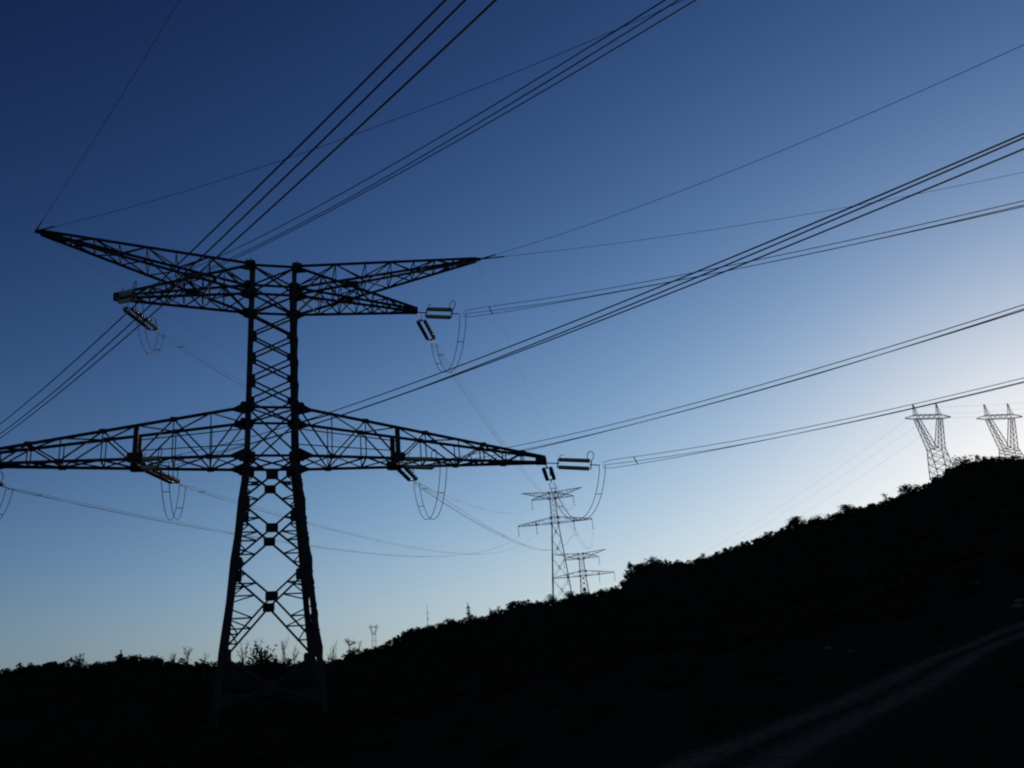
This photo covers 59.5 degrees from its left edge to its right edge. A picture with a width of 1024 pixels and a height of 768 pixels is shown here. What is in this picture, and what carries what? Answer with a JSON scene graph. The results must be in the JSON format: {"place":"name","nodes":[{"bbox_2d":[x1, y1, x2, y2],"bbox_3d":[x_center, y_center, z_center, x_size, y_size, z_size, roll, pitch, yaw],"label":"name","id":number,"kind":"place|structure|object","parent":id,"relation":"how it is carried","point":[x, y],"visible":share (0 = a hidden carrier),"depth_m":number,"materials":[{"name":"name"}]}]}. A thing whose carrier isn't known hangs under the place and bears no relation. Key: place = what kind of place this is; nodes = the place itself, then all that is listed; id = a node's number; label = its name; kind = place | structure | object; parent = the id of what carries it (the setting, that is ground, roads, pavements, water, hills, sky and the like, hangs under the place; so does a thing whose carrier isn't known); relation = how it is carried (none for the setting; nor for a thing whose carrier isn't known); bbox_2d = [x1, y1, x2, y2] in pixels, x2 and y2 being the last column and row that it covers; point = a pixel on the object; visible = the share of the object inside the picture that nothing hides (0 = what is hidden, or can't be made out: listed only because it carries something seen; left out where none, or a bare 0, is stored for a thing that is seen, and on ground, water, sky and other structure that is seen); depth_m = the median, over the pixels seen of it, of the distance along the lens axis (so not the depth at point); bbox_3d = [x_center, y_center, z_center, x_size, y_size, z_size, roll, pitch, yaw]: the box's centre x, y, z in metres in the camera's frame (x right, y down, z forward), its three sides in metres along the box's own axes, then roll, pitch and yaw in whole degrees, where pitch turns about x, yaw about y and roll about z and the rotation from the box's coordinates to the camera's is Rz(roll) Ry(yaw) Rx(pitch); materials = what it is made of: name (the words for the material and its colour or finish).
{"place":"outdoors","nodes":[
{"label":"outdoors","id":0,"kind":"place"},
{"bbox_2d":[0,462,1023,767],"bbox_3d":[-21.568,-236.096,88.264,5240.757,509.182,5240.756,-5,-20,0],"label":"hillside","id":1,"kind":"structure","parent":0,"point":[958,618],"depth_m":63.70,"materials":[{"name":"plant"}]},
{"bbox_2d":[71,653,87,675],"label":"broadleaf tree","id":2,"kind":"object","parent":1,"relation":"on","point":[80,660],"visible":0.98,"depth_m":109.69,"materials":[{"name":"black plant"}]},
{"bbox_2d":[90,663,100,675],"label":"bush","id":3,"kind":"object","parent":1,"relation":"on","point":[94,669],"visible":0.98,"depth_m":108.25,"materials":[{"name":"black plant"}]},
{"bbox_2d":[115,650,124,670],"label":"conifer tree","id":4,"kind":"object","parent":1,"relation":"on","point":[120,656],"visible":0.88,"depth_m":109.76,"materials":[{"name":"black plant"}]},
{"bbox_2d":[142,655,170,670],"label":"bush","id":5,"kind":"object","parent":1,"relation":"on","point":[155,661],"visible":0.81,"depth_m":108.75,"materials":[{"name":"black plant"}]},
{"bbox_2d":[169,652,176,680],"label":"bare sapling","id":6,"kind":"object","parent":1,"relation":"on","point":[173,669],"visible":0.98,"depth_m":97.10,"materials":[{"name":"black plant"}]},
{"bbox_2d":[183,647,193,684],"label":"bare sapling","id":7,"kind":"object","parent":1,"relation":"on","point":[186,674],"visible":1,"depth_m":94.90,"materials":[{"name":"black plant"}]},
{"bbox_2d":[200,650,208,685],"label":"bare sapling","id":8,"kind":"object","parent":1,"relation":"on","point":[204,668],"visible":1,"depth_m":94.40,"materials":[{"name":"black plant"}]},
{"bbox_2d":[237,641,250,693],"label":"bare sapling","id":9,"kind":"object","parent":1,"relation":"on","point":[243,663],"visible":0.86,"depth_m":84.42,"materials":[{"name":"black plant"}]},
{"bbox_2d":[248,638,263,689],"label":"bare sapling","id":10,"kind":"object","parent":1,"relation":"on","point":[252,686],"visible":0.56,"depth_m":88.65,"materials":[{"name":"black plant"}]},
{"bbox_2d":[238,644,288,686],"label":"broadleaf tree","id":11,"kind":"object","parent":1,"relation":"on","point":[262,663],"visible":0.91,"depth_m":87.31,"materials":[{"name":"black plant"}]},
{"bbox_2d":[0,229,546,726],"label":"lattice pylon","id":12,"kind":"object","parent":1,"relation":"on","point":[296,517],"visible":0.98,"depth_m":62.75,"materials":[{"name":"metal"}]},
{"bbox_2d":[0,471,9,488],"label":"insulator string","id":13,"kind":"object","parent":12,"relation":"attached to","point":[1,484],"visible":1,"depth_m":61.50,"materials":[{"name":"black glass"}]},
{"bbox_2d":[35,0,179,230],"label":"earth wire","id":14,"kind":"object","parent":12,"relation":"attached to","point":[109,115],"visible":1,"depth_m":48.19,"materials":[{"name":"metal"}]},
{"bbox_2d":[115,281,137,303],"bbox_3d":[-26.087,-6.155,60.587,0.320,1.428,5.930,11,-5,-37],"label":"insulator string","id":15,"kind":"object","parent":12,"relation":"attached to","point":[124,293],"visible":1,"depth_m":59.87,"materials":[{"name":"black glass"}]},
{"bbox_2d":[117,301,160,334],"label":"insulator string","id":16,"kind":"object","parent":12,"relation":"attached to","point":[147,321],"visible":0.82,"depth_m":66.33,"materials":[{"name":"black glass"}]},
{"bbox_2d":[137,447,163,469],"bbox_3d":[-23.050,4.771,57.060,0.320,1.428,5.930,11,-11,-37],"label":"insulator string","id":17,"kind":"object","parent":12,"relation":"attached to","point":[152,467],"visible":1,"depth_m":56.22,"materials":[{"name":"black glass"}]},
{"bbox_2d":[137,461,182,485],"bbox_3d":[-24.543,5.980,62.640,0.880,1.148,6.523,-7,-20,5],"label":"insulator string","id":18,"kind":"object","parent":12,"relation":"attached to","point":[157,474],"visible":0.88,"depth_m":62.72,"materials":[{"name":"black glass"}]},
{"bbox_2d":[55,242,504,493],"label":"earth wire","id":19,"kind":"object","parent":12,"relation":"attached to","point":[209,340],"visible":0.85,"depth_m":86.35,"materials":[{"name":"metal"}]},
{"bbox_2d":[37,0,683,230],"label":"earth wire","id":20,"kind":"object","parent":12,"relation":"attached to","point":[359,132],"visible":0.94,"depth_m":50.80,"materials":[{"name":"metal"}]},
{"bbox_2d":[397,463,417,482],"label":"insulator string","id":21,"kind":"object","parent":12,"relation":"attached to","point":[406,476],"visible":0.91,"depth_m":67.74,"materials":[{"name":"black glass"}]},
{"bbox_2d":[139,0,695,296],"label":"conductor bundle","id":22,"kind":"object","parent":12,"relation":"attached to","point":[455,128],"visible":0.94,"depth_m":28.07,"materials":[{"name":"metal"}]},
{"bbox_2d":[397,449,441,469],"bbox_3d":[-6.488,5.208,62.056,0.320,1.428,5.930,11,-10,-37],"label":"insulator string","id":23,"kind":"object","parent":12,"relation":"attached to","point":[427,467],"visible":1,"depth_m":61.41,"materials":[{"name":"black glass"}]},
{"bbox_2d":[416,314,435,343],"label":"insulator string","id":24,"kind":"object","parent":12,"relation":"attached to","point":[429,329],"visible":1,"depth_m":72.26,"materials":[{"name":"black glass"}]},
{"bbox_2d":[417,300,458,318],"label":"insulator string","id":25,"kind":"object","parent":12,"relation":"attached to","point":[437,309],"visible":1,"depth_m":66.31,"materials":[{"name":"black glass"}]},
{"bbox_2d":[478,265,567,475],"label":"earth wire","id":26,"kind":"object","parent":12,"relation":"attached to","point":[517,363],"visible":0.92,"depth_m":105.90,"materials":[{"name":"metal"}]},
{"bbox_2d":[542,464,555,482],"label":"insulator string","id":27,"kind":"object","parent":12,"relation":"attached to","point":[551,472],"visible":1,"depth_m":70.49,"materials":[{"name":"black glass"}]},
{"bbox_2d":[547,451,598,470],"bbox_3d":[4.374,5.558,65.306,0.320,1.428,5.930,11,-9,-37],"label":"insulator string","id":28,"kind":"object","parent":12,"relation":"attached to","point":[580,460],"visible":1,"depth_m":64.83,"materials":[{"name":"black glass"}]},
{"bbox_2d":[165,133,1023,465],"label":"conductor bundle","id":29,"kind":"object","parent":12,"relation":"attached to","point":[679,279],"visible":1,"depth_m":21.95,"materials":[{"name":"metal"}]},
{"bbox_2d":[443,304,1023,466],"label":"conductor bundle","id":30,"kind":"object","parent":12,"relation":"attached to","point":[999,317],"visible":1,"depth_m":39.34,"materials":[{"name":"metal"}]},
{"bbox_2d":[464,200,1023,316],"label":"conductor bundle","id":31,"kind":"object","parent":12,"relation":"attached to","point":[770,257],"visible":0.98,"depth_m":41.87,"materials":[{"name":"metal"}]},
{"bbox_2d":[480,44,1023,258],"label":"earth wire","id":32,"kind":"object","parent":12,"relation":"attached to","point":[769,155],"visible":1,"depth_m":49.93,"materials":[{"name":"metal"}]},
{"bbox_2d":[481,172,1022,259],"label":"earth wire","id":33,"kind":"object","parent":12,"relation":"attached to","point":[731,226],"visible":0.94,"depth_m":69.08,"materials":[{"name":"metal"}]},
{"bbox_2d":[602,378,1023,467],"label":"conductor bundle","id":34,"kind":"object","parent":12,"relation":"attached to","point":[829,422],"visible":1,"depth_m":48.28,"materials":[{"name":"metal"}]},
{"bbox_3d":[-33.899,4.548,53.760,0.320,1.429,5.930,11,-12,-37],"label":"insulator string","id":35,"kind":"object","parent":12,"relation":"attached to","visible":0},
{"bbox_2d":[0,0,496,437],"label":"conductor bundle","id":36,"kind":"object","parent":35,"relation":"hanging from","point":[366,97],"visible":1,"depth_m":16.24,"materials":[{"name":"metal"}]},
{"bbox_2d":[280,639,288,684],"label":"bare sapling","id":37,"kind":"object","parent":1,"relation":"on","point":[284,656],"visible":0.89,"depth_m":89.45,"materials":[{"name":"black plant"}]},
{"bbox_2d":[290,647,300,685],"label":"bare sapling","id":38,"kind":"object","parent":1,"relation":"on","point":[294,665],"visible":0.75,"depth_m":91.44,"materials":[{"name":"black plant"}]},
{"bbox_2d":[293,660,309,689],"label":"bush","id":39,"kind":"object","parent":1,"relation":"on","point":[302,686],"visible":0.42,"depth_m":87.11,"materials":[{"name":"black plant"}]},
{"bbox_2d":[326,643,336,686],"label":"bare sapling","id":40,"kind":"object","parent":1,"relation":"on","point":[333,656],"visible":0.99,"depth_m":93.92,"materials":[{"name":"black plant"}]},
{"bbox_2d":[334,659,345,677],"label":"bush","id":41,"kind":"object","parent":1,"relation":"on","point":[338,666],"visible":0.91,"depth_m":106.94,"materials":[{"name":"black plant"}]},
{"bbox_2d":[341,637,359,670],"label":"broadleaf tree","id":42,"kind":"object","parent":1,"relation":"on","point":[349,660],"visible":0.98,"depth_m":111.51,"materials":[{"name":"black plant"}]},
{"bbox_2d":[357,641,362,670],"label":"bare sapling","id":43,"kind":"object","parent":1,"relation":"on","point":[359,655],"visible":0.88,"depth_m":115.48,"materials":[{"name":"black plant"}]},
{"bbox_2d":[370,624,378,648],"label":"shaped pylon","id":44,"kind":"object","parent":1,"relation":"on","point":[374,632],"visible":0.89,"depth_m":1819.71,"materials":[{"name":"metal"}]},
{"bbox_2d":[425,624,432,634],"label":"bush","id":45,"kind":"object","parent":1,"relation":"on","point":[428,629],"visible":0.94,"depth_m":289.23,"materials":[{"name":"black plant"}]},
{"bbox_2d":[464,603,474,624],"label":"conifer tree","id":46,"kind":"object","parent":1,"relation":"on","point":[468,612],"visible":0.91,"depth_m":335.76,"materials":[{"name":"black plant"}]},
{"bbox_2d":[472,616,482,621],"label":"bush","id":47,"kind":"object","parent":1,"relation":"on","point":[476,618],"visible":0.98,"depth_m":335.16,"materials":[{"name":"black plant"}]},
{"bbox_2d":[0,455,1023,767],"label":"scrub","id":48,"kind":"object","parent":1,"relation":"on","point":[338,721],"visible":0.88,"depth_m":92.59,"materials":[{"name":"black plant"}]},
{"bbox_2d":[544,594,557,604],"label":"broadleaf tree","id":49,"kind":"object","parent":1,"relation":"on","point":[552,597],"visible":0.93,"depth_m":363.27,"materials":[{"name":"black plant"}]},
{"bbox_2d":[518,487,591,600],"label":"lattice pylon","id":50,"kind":"object","parent":1,"relation":"on","point":[551,517],"visible":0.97,"depth_m":386.55,"materials":[{"name":"metal"}]},
{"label":"suspension insulator","id":51,"kind":"object","parent":50,"relation":"hanging from","visible":0},
{"bbox_2d":[162,334,530,513],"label":"conductor bundle","id":52,"kind":"object","parent":51,"relation":"hanging from","point":[290,411],"visible":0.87,"depth_m":87.70,"materials":[{"name":"metal"}]},
{"bbox_2d":[135,294,163,354],"bbox_3d":[-25.522,-3.992,63.200,0.484,4.138,11.685,0,-21,-15],"label":"jumper loop","id":53,"kind":"object","parent":52,"relation":"hanging from","point":[145,330],"visible":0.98,"depth_m":60.01,"materials":[{"name":"metal"}]},
{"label":"suspension insulator","id":54,"kind":"object","parent":50,"relation":"hanging from","visible":0},
{"bbox_2d":[432,345,572,509],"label":"conductor bundle","id":55,"kind":"object","parent":54,"relation":"hanging from","point":[481,410],"visible":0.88,"depth_m":97.26,"materials":[{"name":"metal"}]},
{"bbox_2d":[431,319,465,372],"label":"jumper loop","id":56,"kind":"object","parent":55,"relation":"hanging from","point":[455,351],"visible":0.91,"depth_m":65.73,"materials":[{"name":"metal"}]},
{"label":"suspension insulator","id":57,"kind":"object","parent":50,"relation":"hanging from","visible":0},
{"bbox_2d":[9,488,517,556],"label":"conductor bundle","id":58,"kind":"object","parent":57,"relation":"hanging from","point":[194,525],"visible":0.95,"depth_m":83.31,"materials":[{"name":"metal"}]},
{"bbox_2d":[0,490,12,518],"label":"jumper loop","id":59,"kind":"object","parent":58,"relation":"hanging from","point":[8,503],"visible":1,"depth_m":61.28,"materials":[{"name":"metal"}]},
{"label":"suspension insulator","id":60,"kind":"object","parent":50,"relation":"hanging from","visible":0},
{"bbox_2d":[184,485,530,554],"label":"conductor bundle","id":61,"kind":"object","parent":60,"relation":"hanging from","point":[332,528],"visible":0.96,"depth_m":100.99,"materials":[{"name":"metal"}]},
{"bbox_2d":[161,462,185,519],"bbox_3d":[-22.520,7.181,59.644,0.484,3.949,11.694,0,-21,-15],"label":"jumper loop","id":62,"kind":"object","parent":61,"relation":"hanging from","point":[170,496],"visible":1,"depth_m":56.33,"materials":[{"name":"metal"}]},
{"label":"suspension insulator","id":63,"kind":"object","parent":50,"relation":"hanging from","visible":0},
{"bbox_2d":[414,483,570,550],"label":"conductor bundle","id":64,"kind":"object","parent":63,"relation":"hanging from","point":[474,518],"visible":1,"depth_m":95.38,"materials":[{"name":"metal"}]},
{"bbox_2d":[413,464,446,519],"bbox_3d":[-5.935,7.726,64.588,0.484,4.342,11.691,0,-21,-15],"label":"jumper loop","id":65,"kind":"object","parent":64,"relation":"hanging from","point":[437,497],"visible":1,"depth_m":61.74,"materials":[{"name":"metal"}]},
{"bbox_2d":[563,591,575,599],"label":"broadleaf tree","id":66,"kind":"object","parent":1,"relation":"on","point":[570,594],"visible":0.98,"depth_m":365.03,"materials":[{"name":"green plant"}]},
{"bbox_2d":[554,549,613,593],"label":"lattice pylon","id":67,"kind":"object","parent":1,"relation":"on","point":[578,558],"visible":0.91,"depth_m":462.20,"materials":[{"name":"metal"}]},
{"bbox_2d":[623,561,637,576],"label":"conifer tree","id":68,"kind":"object","parent":1,"relation":"on","point":[630,572],"visible":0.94,"depth_m":372.49,"materials":[{"name":"green plant"}]},
{"bbox_2d":[633,562,648,571],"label":"broadleaf tree","id":69,"kind":"object","parent":1,"relation":"on","point":[641,566],"visible":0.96,"depth_m":372.95,"materials":[{"name":"green plant"}]},
{"bbox_2d":[642,556,665,569],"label":"broadleaf tree","id":70,"kind":"object","parent":1,"relation":"on","point":[652,561],"visible":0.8,"depth_m":374.57,"materials":[{"name":"green plant"}]},
{"bbox_2d":[786,516,802,522],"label":"broadleaf tree","id":71,"kind":"object","parent":1,"relation":"on","point":[792,519],"visible":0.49,"depth_m":401.82,"materials":[{"name":"green plant"}]},
{"bbox_2d":[807,514,824,521],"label":"bush","id":72,"kind":"object","parent":1,"relation":"on","point":[815,517],"visible":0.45,"depth_m":402.74,"materials":[{"name":"green plant"}]},
{"bbox_2d":[838,504,853,512],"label":"broadleaf tree","id":73,"kind":"object","parent":1,"relation":"on","point":[844,507],"visible":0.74,"depth_m":405.52,"materials":[{"name":"green plant"}]},
{"bbox_2d":[896,484,915,493],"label":"broadleaf tree","id":74,"kind":"object","parent":1,"relation":"on","point":[905,487],"visible":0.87,"depth_m":406.76,"materials":[{"name":"green plant"}]},
{"bbox_2d":[905,404,953,477],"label":"shaped pylon","id":75,"kind":"object","parent":1,"relation":"on","point":[917,419],"visible":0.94,"depth_m":487.26,"materials":[{"name":"metal"}]},
{"bbox_2d":[946,455,980,468],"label":"bush","id":76,"kind":"object","parent":1,"relation":"on","point":[967,460],"visible":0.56,"depth_m":407.38,"materials":[{"name":"green plant"}]},
{"bbox_2d":[976,403,1023,458],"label":"shaped pylon","id":77,"kind":"object","parent":1,"relation":"on","point":[994,430],"visible":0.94,"depth_m":489.32,"materials":[{"name":"metal"}]},
{"bbox_2d":[1011,603,1023,607],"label":"rock","id":78,"kind":"object","parent":1,"relation":"on","point":[1017,605],"visible":1,"depth_m":64.00,"materials":[{"name":"grey stone"}]},
{"bbox_2d":[1013,598,1023,602],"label":"rock","id":79,"kind":"object","parent":1,"relation":"on","point":[1018,600],"visible":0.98,"depth_m":68.25,"materials":[{"name":"grey stone"}]},
{"bbox_2d":[0,0,1023,672],"label":"sky","id":80,"kind":"structure","parent":0,"point":[226,88],"materials":[{"name":"blue"}]},
{"bbox_2d":[643,621,1023,767],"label":"dirt track","id":81,"kind":"structure","parent":0,"point":[828,743],"depth_m":28.75,"materials":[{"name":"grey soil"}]},
{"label":"suspension insulator","id":82,"kind":"object","parent":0,"visible":0},
{"bbox_2d":[551,484,593,548],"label":"conductor bundle","id":83,"kind":"object","parent":82,"relation":"hanging from","point":[567,511],"visible":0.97,"depth_m":100.73,"materials":[{"name":"metal"}]},
{"bbox_2d":[549,465,605,520],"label":"jumper loop","id":84,"kind":"object","parent":83,"relation":"hanging from","point":[591,505],"visible":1,"depth_m":65.29,"materials":[{"name":"metal"}]}
]}

